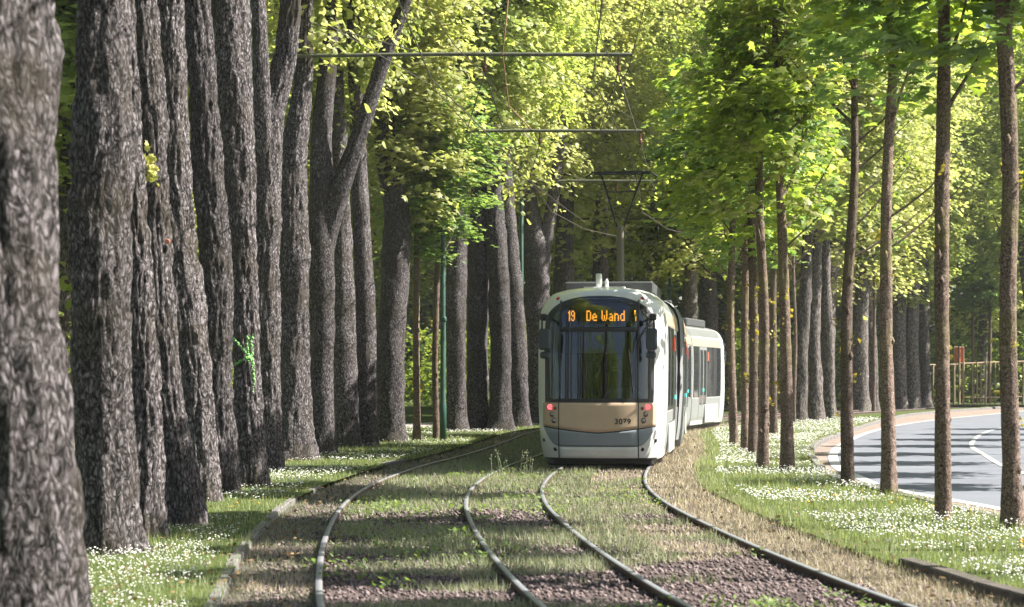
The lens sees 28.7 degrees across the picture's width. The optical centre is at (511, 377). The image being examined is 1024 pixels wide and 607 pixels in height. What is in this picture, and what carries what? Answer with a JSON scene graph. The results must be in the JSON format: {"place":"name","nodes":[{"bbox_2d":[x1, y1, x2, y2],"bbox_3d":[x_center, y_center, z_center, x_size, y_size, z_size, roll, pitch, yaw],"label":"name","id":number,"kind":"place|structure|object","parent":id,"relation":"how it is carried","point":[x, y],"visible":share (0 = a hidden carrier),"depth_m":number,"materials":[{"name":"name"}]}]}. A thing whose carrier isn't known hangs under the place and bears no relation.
{"place":"outdoors","nodes":[
{"label":"outdoors","id":0,"kind":"place"},
{"bbox_2d":[406,422,432,427],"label":"footpath","id":1,"kind":"structure","parent":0,"point":[422,424],"depth_m":66.50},
{"bbox_2d":[331,26,585,222],"bbox_3d":[-0.292,-5.170,45.436,0.546,1.917,21.639,0,0,14],"label":"overhead wire","id":2,"kind":"object","parent":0,"point":[453,110],"visible":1,"depth_m":41.14,"materials":[{"name":"black metal"}]},
{"bbox_2d":[87,406,839,606],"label":"verge","id":3,"kind":"structure","parent":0,"point":[426,414],"depth_m":20.24,"materials":[{"name":"plant"}]},
{"bbox_2d":[0,0,92,606],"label":"old tree","id":4,"kind":"object","parent":3,"relation":"on","point":[44,560],"visible":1,"depth_m":10.76,"materials":[{"name":"brown plant"}]},
{"bbox_2d":[66,0,151,555],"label":"old tree","id":5,"kind":"object","parent":3,"relation":"on","point":[103,154],"visible":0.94,"depth_m":17.80,"materials":[{"name":"brown plant"}]},
{"bbox_2d":[130,0,169,537],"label":"old tree","id":6,"kind":"object","parent":3,"relation":"on","point":[146,373],"visible":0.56,"depth_m":19.86,"materials":[{"name":"brown plant"}]},
{"bbox_2d":[135,0,209,525],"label":"old tree","id":7,"kind":"object","parent":3,"relation":"on","point":[185,498],"visible":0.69,"depth_m":21.39,"materials":[{"name":"brown plant"}]},
{"bbox_2d":[54,0,320,452],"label":"woodland tree","id":8,"kind":"object","parent":3,"relation":"on","point":[65,14],"visible":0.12,"depth_m":41.31,"materials":[{"name":"green plant"}]},
{"bbox_2d":[157,0,223,501],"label":"old tree","id":9,"kind":"object","parent":3,"relation":"on","point":[195,360],"visible":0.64,"depth_m":25.36,"materials":[{"name":"brown plant"}]},
{"bbox_2d":[184,0,241,492],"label":"old tree","id":10,"kind":"object","parent":3,"relation":"on","point":[211,210],"visible":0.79,"depth_m":27.41,"materials":[{"name":"brown plant"}]},
{"bbox_2d":[211,0,270,487],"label":"old tree","id":11,"kind":"object","parent":3,"relation":"on","point":[232,31],"visible":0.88,"depth_m":28.74,"materials":[{"name":"brown plant"}]},
{"bbox_2d":[193,28,309,221],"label":"woodland tree","id":12,"kind":"object","parent":3,"relation":"on","point":[308,181],"depth_m":98.36,"materials":[{"name":"green plant"}]},
{"bbox_2d":[204,485,321,606],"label":"stone kerb","id":13,"kind":"structure","parent":3,"relation":"on","point":[254,534],"depth_m":18.27,"materials":[{"name":"grey stone"}]},
{"bbox_2d":[250,0,301,469],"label":"old tree","id":14,"kind":"object","parent":3,"relation":"on","point":[272,89],"visible":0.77,"depth_m":34.05,"materials":[{"name":"brown plant"}]},
{"bbox_2d":[193,0,411,361],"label":"woodland tree","id":15,"kind":"object","parent":3,"relation":"on","point":[373,237],"visible":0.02,"depth_m":66.11,"materials":[{"name":"brown plant"}]},
{"bbox_2d":[91,429,526,606],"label":"leaf litter","id":16,"kind":"object","parent":3,"relation":"on","point":[207,572],"visible":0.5,"depth_m":18.26,"materials":[{"name":"plant"}]},
{"bbox_2d":[87,423,538,606],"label":"daisies","id":17,"kind":"object","parent":3,"relation":"on","point":[130,592],"visible":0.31,"depth_m":18.34,"materials":[{"name":"white plant"}]},
{"bbox_2d":[267,0,411,454],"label":"old tree","id":18,"kind":"object","parent":3,"relation":"on","point":[329,194],"visible":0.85,"depth_m":40.87,"materials":[{"name":"brown plant"}]},
{"bbox_2d":[266,0,419,460],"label":"old tree","id":19,"kind":"object","parent":3,"relation":"on","point":[299,439],"visible":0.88,"depth_m":38.18,"materials":[{"name":"brown plant"}]},
{"bbox_2d":[270,0,453,445],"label":"old tree","id":20,"kind":"object","parent":3,"relation":"on","point":[366,329],"visible":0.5,"depth_m":45.98,"materials":[{"name":"brown plant"}]},
{"bbox_2d":[292,0,439,446],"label":"old tree","id":21,"kind":"object","parent":3,"relation":"on","point":[346,409],"visible":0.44,"depth_m":45.42,"materials":[{"name":"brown plant"}]},
{"bbox_2d":[269,26,470,414],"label":"woodland tree","id":22,"kind":"object","parent":3,"relation":"on","point":[378,278],"visible":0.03,"depth_m":83.81,"materials":[{"name":"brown plant"}]},
{"bbox_2d":[313,0,473,441],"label":"old tree","id":23,"kind":"object","parent":3,"relation":"on","point":[395,276],"visible":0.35,"depth_m":48.62,"materials":[{"name":"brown plant"}]},
{"bbox_2d":[381,459,406,469],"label":"stone kerb","id":24,"kind":"structure","parent":3,"relation":"on","point":[394,462],"depth_m":36.66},
{"bbox_2d":[344,0,498,439],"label":"young tree","id":25,"kind":"object","parent":3,"relation":"on","point":[415,98],"visible":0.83,"depth_m":48.62,"materials":[{"name":"green plant"}]},
{"bbox_2d":[366,73,511,438],"bbox_3d":[-1.818,-3.037,50.243,4.118,9.485,4.005,0,0,37],"label":"young tree","id":26,"kind":"object","parent":3,"relation":"on","point":[429,245],"visible":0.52,"depth_m":50.21,"materials":[{"name":"green plant"}]},
{"bbox_2d":[250,7,636,131],"bbox_3d":[-1.342,-2.695,37.969,7.420,8.750,0.238,0,0,0],"label":"catenary mast","id":27,"kind":"object","parent":3,"relation":"on","point":[485,54],"visible":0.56,"depth_m":37.87,"materials":[{"name":"metal"}]},
{"bbox_2d":[425,0,533,141],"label":"overhead wire","id":28,"kind":"object","parent":27,"relation":"hanging from","point":[476,66],"visible":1,"depth_m":35.89,"materials":[{"name":"black metal"}]},
{"bbox_2d":[502,0,531,129],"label":"overhead wire","id":29,"kind":"object","parent":27,"relation":"hanging from","point":[504,67],"visible":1,"depth_m":38.38,"materials":[{"name":"black wire"}]},
{"bbox_2d":[397,0,767,270],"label":"overhead wire","id":30,"kind":"object","parent":27,"relation":"hanging from","point":[489,135],"visible":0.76,"depth_m":36.08,"materials":[{"name":"black metal"}]},
{"bbox_2d":[595,0,638,141],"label":"overhead wire","id":31,"kind":"object","parent":27,"relation":"hanging from","point":[606,51],"visible":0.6,"depth_m":34.04,"materials":[{"name":"black metal"}]},
{"bbox_2d":[592,0,833,271],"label":"overhead wire","id":32,"kind":"object","parent":27,"relation":"hanging from","point":[612,117],"visible":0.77,"depth_m":34.03,"materials":[{"name":"grey metal"}]},
{"bbox_2d":[344,0,564,430],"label":"old tree","id":33,"kind":"object","parent":3,"relation":"on","point":[456,317],"visible":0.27,"depth_m":58.41,"materials":[{"name":"green plant"}]},
{"bbox_2d":[393,0,608,434],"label":"old tree","id":34,"kind":"object","parent":3,"relation":"on","point":[500,415],"visible":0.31,"depth_m":58.86,"materials":[{"name":"green plant"}]},
{"bbox_2d":[421,0,590,430],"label":"old tree","id":35,"kind":"object","parent":3,"relation":"on","point":[477,380],"visible":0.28,"depth_m":59.24,"materials":[{"name":"green plant"}]},
{"bbox_2d":[422,135,628,303],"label":"woodland tree","id":36,"kind":"object","parent":3,"relation":"on","point":[552,248],"depth_m":93.35,"materials":[{"name":"green plant"}]},
{"bbox_2d":[463,0,614,431],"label":"old tree","id":37,"kind":"object","parent":3,"relation":"on","point":[520,392],"visible":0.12,"depth_m":62.95,"materials":[{"name":"green plant"}]},
{"bbox_2d":[439,119,654,439],"bbox_3d":[0.198,-2.395,49.969,6.724,8.150,0.238,0,0,0],"label":"catenary mast","id":38,"kind":"object","parent":3,"relation":"on","point":[442,319],"visible":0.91,"depth_m":49.93,"materials":[{"name":"metal"}]},
{"bbox_2d":[511,0,637,428],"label":"old tree","id":39,"kind":"object","parent":3,"relation":"on","point":[538,237],"visible":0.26,"depth_m":67.00,"materials":[{"name":"green plant"}]},
{"bbox_2d":[468,0,689,294],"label":"old tree","id":40,"kind":"object","parent":3,"relation":"on","point":[566,255],"visible":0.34,"depth_m":74.34,"materials":[{"name":"green plant"}]},
{"bbox_2d":[513,156,658,282],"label":"catenary mast","id":41,"kind":"object","parent":3,"relation":"on","point":[521,228],"visible":0.31,"depth_m":65.90,"materials":[{"name":"metal"}]},
{"bbox_2d":[550,166,682,295],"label":"woodland tree","id":42,"kind":"object","parent":3,"relation":"on","point":[612,259],"visible":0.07,"depth_m":99.83,"materials":[{"name":"green plant"}]},
{"bbox_2d":[543,204,714,255],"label":"catenary mast","id":43,"kind":"object","parent":3,"relation":"on","point":[627,219],"visible":0.05,"depth_m":77.87,"materials":[{"name":"metal"}]},
{"bbox_2d":[541,0,725,281],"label":"old tree","id":44,"kind":"object","parent":3,"relation":"on","point":[600,265],"visible":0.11,"depth_m":79.98,"materials":[{"name":"green plant"}]},
{"bbox_2d":[628,238,670,299],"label":"catenary mast","id":45,"kind":"object","parent":3,"relation":"on","point":[669,290],"visible":0.11,"depth_m":91.95,"materials":[{"name":"metal"}]},
{"bbox_2d":[574,0,736,284],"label":"old tree","id":46,"kind":"object","parent":3,"relation":"on","point":[654,232],"visible":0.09,"depth_m":88.05,"materials":[{"name":"green plant"}]},
{"bbox_2d":[584,0,741,317],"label":"woodland tree","id":47,"kind":"object","parent":3,"relation":"on","point":[642,232],"visible":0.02,"depth_m":88.69,"materials":[{"name":"green plant"}]},
{"bbox_2d":[587,0,741,318],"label":"old tree","id":48,"kind":"object","parent":3,"relation":"on","point":[691,285],"visible":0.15,"depth_m":86.58,"materials":[{"name":"green plant"}]},
{"bbox_2d":[621,160,741,332],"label":"old tree","id":49,"kind":"object","parent":3,"relation":"on","point":[709,309],"visible":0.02,"depth_m":92.95,"materials":[{"name":"brown plant"}]},
{"bbox_2d":[662,230,796,407],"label":"woodland tree","id":50,"kind":"object","parent":3,"relation":"on","point":[722,304],"visible":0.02,"depth_m":103.64,"materials":[{"name":"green plant"}]},
{"bbox_2d":[471,0,686,155],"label":"overhead wire","id":51,"kind":"object","parent":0,"point":[560,73],"visible":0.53,"depth_m":40.93,"materials":[{"name":"black metal"}]},
{"bbox_2d":[593,0,646,119],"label":"overhead wire","id":52,"kind":"object","parent":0,"point":[630,59],"visible":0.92,"depth_m":41.73,"materials":[{"name":"black metal"}]},
{"bbox_2d":[221,406,1023,606],"bbox_3d":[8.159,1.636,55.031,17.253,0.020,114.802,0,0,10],"label":"track bed","id":53,"kind":"object","parent":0,"point":[748,582],"visible":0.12,"depth_m":16.61,"materials":[{"name":"soil"}]},
{"bbox_2d":[221,428,536,606],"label":"track grass","id":54,"kind":"structure","parent":53,"relation":"on","point":[298,538],"depth_m":20.86,"materials":[{"name":"green plant"}]},
{"bbox_2d":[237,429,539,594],"bbox_3d":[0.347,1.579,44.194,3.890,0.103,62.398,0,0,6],"label":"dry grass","id":55,"kind":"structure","parent":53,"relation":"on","point":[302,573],"depth_m":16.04,"materials":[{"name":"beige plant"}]},
{"bbox_2d":[489,450,533,473],"bbox_3d":[0.007,1.392,32.494,0.770,0.497,0.212,0,0,-27],"label":"flowering weed","id":56,"kind":"object","parent":53,"relation":"on","point":[532,460],"visible":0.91,"depth_m":32.50,"materials":[{"name":"green plant"}]},
{"bbox_2d":[324,417,740,606],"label":"track grass","id":57,"kind":"structure","parent":53,"relation":"on","point":[576,482],"depth_m":21.12,"materials":[{"name":"green plant"}]},
{"bbox_2d":[59,271,1023,408],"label":"undergrowth","id":58,"kind":"object","parent":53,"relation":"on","point":[426,392],"visible":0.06,"depth_m":123.61,"materials":[{"name":"green plant"}]},
{"bbox_2d":[315,410,839,606],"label":"tram track","id":59,"kind":"structure","parent":53,"relation":"on","point":[516,584],"depth_m":19.46,"materials":[{"name":"metal"}]},
{"bbox_2d":[304,445,890,606],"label":"weeds","id":60,"kind":"object","parent":53,"relation":"on","point":[772,602],"visible":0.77,"depth_m":20.70,"materials":[{"name":"green plant"}]},
{"bbox_2d":[243,449,1002,606],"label":"ballast","id":61,"kind":"structure","parent":53,"relation":"on","point":[621,588],"depth_m":16.89,"materials":[{"name":"gravel"}]},
{"bbox_2d":[590,421,751,561],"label":"dry grass","id":62,"kind":"structure","parent":53,"relation":"on","point":[676,529],"depth_m":20.91,"materials":[{"name":"beige plant"}]},
{"bbox_2d":[540,408,925,606],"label":"tram track","id":63,"kind":"structure","parent":53,"relation":"on","point":[675,601],"depth_m":17.15,"materials":[{"name":"metal"}]},
{"bbox_2d":[538,171,725,465],"bbox_3d":[3.292,-1.500,50.318,3.076,6.159,31.634,0,0,8],"label":"tram","id":64,"kind":"object","parent":63,"relation":"on","point":[631,373],"visible":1,"depth_m":34.97,"materials":[{"name":"white paint"}]},
{"bbox_2d":[807,406,1000,517],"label":"road kerb","id":65,"kind":"structure","parent":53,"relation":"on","point":[832,437],"depth_m":50.79,"materials":[{"name":"concrete"}]},
{"bbox_2d":[273,22,1023,378],"label":"sky","id":66,"kind":"structure","parent":0,"point":[967,22],"materials":[{"name":"white"}]},
{"bbox_2d":[404,383,1023,405],"bbox_3d":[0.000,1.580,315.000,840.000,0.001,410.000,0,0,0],"label":"woodland ground","id":67,"kind":"structure","parent":0,"point":[967,403],"depth_m":117.64,"materials":[{"name":"plant"}]},
{"bbox_2d":[271,0,1023,400],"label":"wood","id":68,"kind":"object","parent":67,"relation":"on","point":[427,310],"visible":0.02,"depth_m":136.00,"materials":[{"name":"green plant"}]},
{"bbox_2d":[739,229,878,349],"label":"woodland tree","id":69,"kind":"object","parent":67,"relation":"on","point":[798,288],"visible":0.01,"depth_m":111.67,"materials":[{"name":"green plant"}]},
{"bbox_2d":[755,75,935,382],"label":"woodland tree","id":70,"kind":"object","parent":67,"relation":"on","point":[836,263],"visible":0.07,"depth_m":90.78,"materials":[{"name":"green plant"}]},
{"bbox_2d":[842,151,915,410],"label":"young tree","id":71,"kind":"object","parent":67,"relation":"on","point":[873,406],"visible":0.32,"depth_m":93.31,"materials":[{"name":"green plant"}]},
{"bbox_2d":[791,61,978,410],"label":"woodland tree","id":72,"kind":"object","parent":67,"relation":"on","point":[907,271],"visible":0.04,"depth_m":97.50,"materials":[{"name":"green plant"}]},
{"bbox_2d":[839,29,966,411],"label":"old tree","id":73,"kind":"object","parent":67,"relation":"on","point":[861,400],"visible":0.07,"depth_m":95.22,"materials":[{"name":"green plant"}]},
{"bbox_2d":[839,195,984,364],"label":"woodland tree","id":74,"kind":"object","parent":67,"relation":"on","point":[931,287],"visible":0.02,"depth_m":118.20,"materials":[{"name":"green plant"}]},
{"bbox_2d":[854,34,993,409],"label":"old tree","id":75,"kind":"object","parent":67,"relation":"on","point":[900,366],"visible":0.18,"depth_m":100.77,"materials":[{"name":"green plant"}]},
{"bbox_2d":[892,23,1000,408],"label":"old tree","id":76,"kind":"object","parent":67,"relation":"on","point":[912,362],"visible":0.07,"depth_m":102.38,"materials":[{"name":"green plant"}]},
{"bbox_2d":[954,346,963,403],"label":"road sign","id":77,"kind":"object","parent":67,"relation":"on","point":[958,354],"visible":0.92,"depth_m":117.12,"materials":[{"name":"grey metal"}]},
{"bbox_2d":[917,35,1001,406],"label":"old tree","id":78,"kind":"object","parent":67,"relation":"on","point":[924,363],"visible":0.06,"depth_m":107.81,"materials":[{"name":"green plant"}]},
{"bbox_2d":[907,76,1023,402],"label":"woodland tree","id":79,"kind":"object","parent":67,"relation":"on","point":[981,324],"visible":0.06,"depth_m":123.70,"materials":[{"name":"green plant"}]},
{"bbox_2d":[949,230,998,402],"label":"young tree","id":80,"kind":"object","parent":67,"relation":"on","point":[969,267],"visible":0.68,"depth_m":120.47,"materials":[{"name":"green plant"}]},
{"bbox_2d":[930,361,1023,403],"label":"wooden fence","id":81,"kind":"object","parent":67,"relation":"on","point":[976,364],"visible":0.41,"depth_m":117.20,"materials":[{"name":"brown wood"}]},
{"bbox_2d":[960,224,1017,402],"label":"young tree","id":82,"kind":"object","parent":67,"relation":"on","point":[989,309],"visible":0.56,"depth_m":120.52,"materials":[{"name":"green plant"}]},
{"bbox_2d":[692,406,1023,603],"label":"verge","id":83,"kind":"structure","parent":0,"point":[873,415],"depth_m":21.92,"materials":[{"name":"plant"}]},
{"bbox_2d":[668,27,809,451],"bbox_3d":[4.913,-2.932,42.509,3.279,9.275,2.993,0,0,0],"label":"young tree","id":84,"kind":"object","parent":83,"relation":"on","point":[745,322],"visible":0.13,"depth_m":42.31,"materials":[{"name":"green plant"}]},
{"bbox_2d":[638,49,849,446],"bbox_3d":[5.201,-3.025,45.565,4.739,9.459,4.699,0,0,0],"label":"young tree","id":85,"kind":"object","parent":83,"relation":"on","point":[731,388],"visible":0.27,"depth_m":45.57,"materials":[{"name":"green plant"}]},
{"bbox_2d":[640,22,848,455],"bbox_3d":[4.755,-2.859,40.338,4.332,9.123,4.335,0,0,0],"label":"young tree","id":86,"kind":"object","parent":83,"relation":"on","point":[748,235],"visible":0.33,"depth_m":40.20,"materials":[{"name":"green plant"}]},
{"bbox_2d":[676,0,836,467],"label":"young tree","id":87,"kind":"object","parent":83,"relation":"on","point":[763,333],"visible":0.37,"depth_m":34.69,"materials":[{"name":"green plant"}]},
{"bbox_2d":[704,119,831,435],"bbox_3d":[6.797,-3.769,53.519,3.731,10.942,4.025,0,0,0],"label":"young tree","id":88,"kind":"object","parent":83,"relation":"on","point":[773,421],"visible":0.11,"depth_m":53.26,"materials":[{"name":"green plant"}]},
{"bbox_2d":[679,0,863,470],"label":"young tree","id":89,"kind":"object","parent":83,"relation":"on","point":[775,94],"visible":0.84,"depth_m":33.70,"materials":[{"name":"green plant"}]},
{"bbox_2d":[679,0,937,421],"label":"old tree","id":90,"kind":"object","parent":83,"relation":"on","point":[803,310],"visible":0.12,"depth_m":70.54,"materials":[{"name":"green plant"}]},
{"bbox_2d":[698,0,937,420],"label":"old tree","id":91,"kind":"object","parent":83,"relation":"on","point":[816,410],"visible":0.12,"depth_m":71.83,"materials":[{"name":"green plant"}]},
{"bbox_2d":[788,82,850,421],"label":"young tree","id":92,"kind":"object","parent":83,"relation":"on","point":[820,187],"visible":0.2,"depth_m":66.19,"materials":[{"name":"green plant"}]},
{"bbox_2d":[647,419,1023,606],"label":"dry grass","id":93,"kind":"structure","parent":83,"relation":"on","point":[693,485],"depth_m":19.90,"materials":[{"name":"beige plant"}]},
{"bbox_2d":[672,428,1019,605],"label":"leaf litter","id":94,"kind":"object","parent":83,"relation":"on","point":[892,557],"visible":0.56,"depth_m":20.82,"materials":[{"name":"brown plant"}]},
{"bbox_2d":[769,0,930,485],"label":"young tree","id":95,"kind":"object","parent":83,"relation":"on","point":[847,375],"visible":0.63,"depth_m":29.07,"materials":[{"name":"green plant"}]},
{"bbox_2d":[711,416,1023,582],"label":"daisies","id":96,"kind":"object","parent":83,"relation":"on","point":[833,474],"visible":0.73,"depth_m":24.81,"materials":[{"name":"white plant"}]},
{"bbox_2d":[799,1,937,417],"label":"old tree","id":97,"kind":"object","parent":83,"relation":"on","point":[827,342],"visible":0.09,"depth_m":77.32,"materials":[{"name":"green plant"}]},
{"bbox_2d":[739,442,1023,547],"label":"dandelions","id":98,"kind":"object","parent":83,"relation":"on","point":[861,498],"visible":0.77,"depth_m":25.08,"materials":[{"name":"yellow"}]},
{"bbox_2d":[777,0,994,494],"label":"young tree","id":99,"kind":"object","parent":83,"relation":"on","point":[888,473],"visible":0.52,"depth_m":26.96,"materials":[{"name":"green plant"}]},
{"bbox_2d":[788,0,1023,520],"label":"young tree","id":100,"kind":"object","parent":83,"relation":"on","point":[943,100],"visible":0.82,"depth_m":22.04,"materials":[{"name":"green plant"}]},
{"bbox_2d":[831,0,1023,528],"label":"young tree","id":101,"kind":"object","parent":83,"relation":"on","point":[1011,500],"visible":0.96,"depth_m":20.90,"materials":[{"name":"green plant"}]},
{"bbox_2d":[898,558,1023,606],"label":"edging kerb","id":102,"kind":"structure","parent":83,"relation":"on","point":[996,589],"depth_m":15.21,"materials":[{"name":"concrete"}]},
{"bbox_2d":[814,407,1023,512],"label":"road shoulder","id":103,"kind":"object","parent":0,"point":[822,451],"visible":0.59,"depth_m":68.52},
{"bbox_2d":[933,21,1023,332],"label":"woodland tree","id":104,"kind":"object","parent":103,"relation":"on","point":[993,103],"visible":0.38,"depth_m":104.02,"materials":[{"name":"green plant"}]},
{"bbox_2d":[827,411,1023,510],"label":"road","id":105,"kind":"structure","parent":0,"point":[976,477],"depth_m":41.35,"materials":[{"name":"grey asphalt"}]},
{"bbox_2d":[828,411,1019,509],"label":"road edge line","id":106,"kind":"object","parent":105,"relation":"on","point":[834,462],"visible":0.7,"depth_m":37.01,"materials":[{"name":"paint"}]},
{"bbox_2d":[969,428,1023,473],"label":"road lane line","id":107,"kind":"object","parent":105,"relation":"on","point":[971,443],"visible":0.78,"depth_m":45.70,"materials":[{"name":"paint"}]}
]}

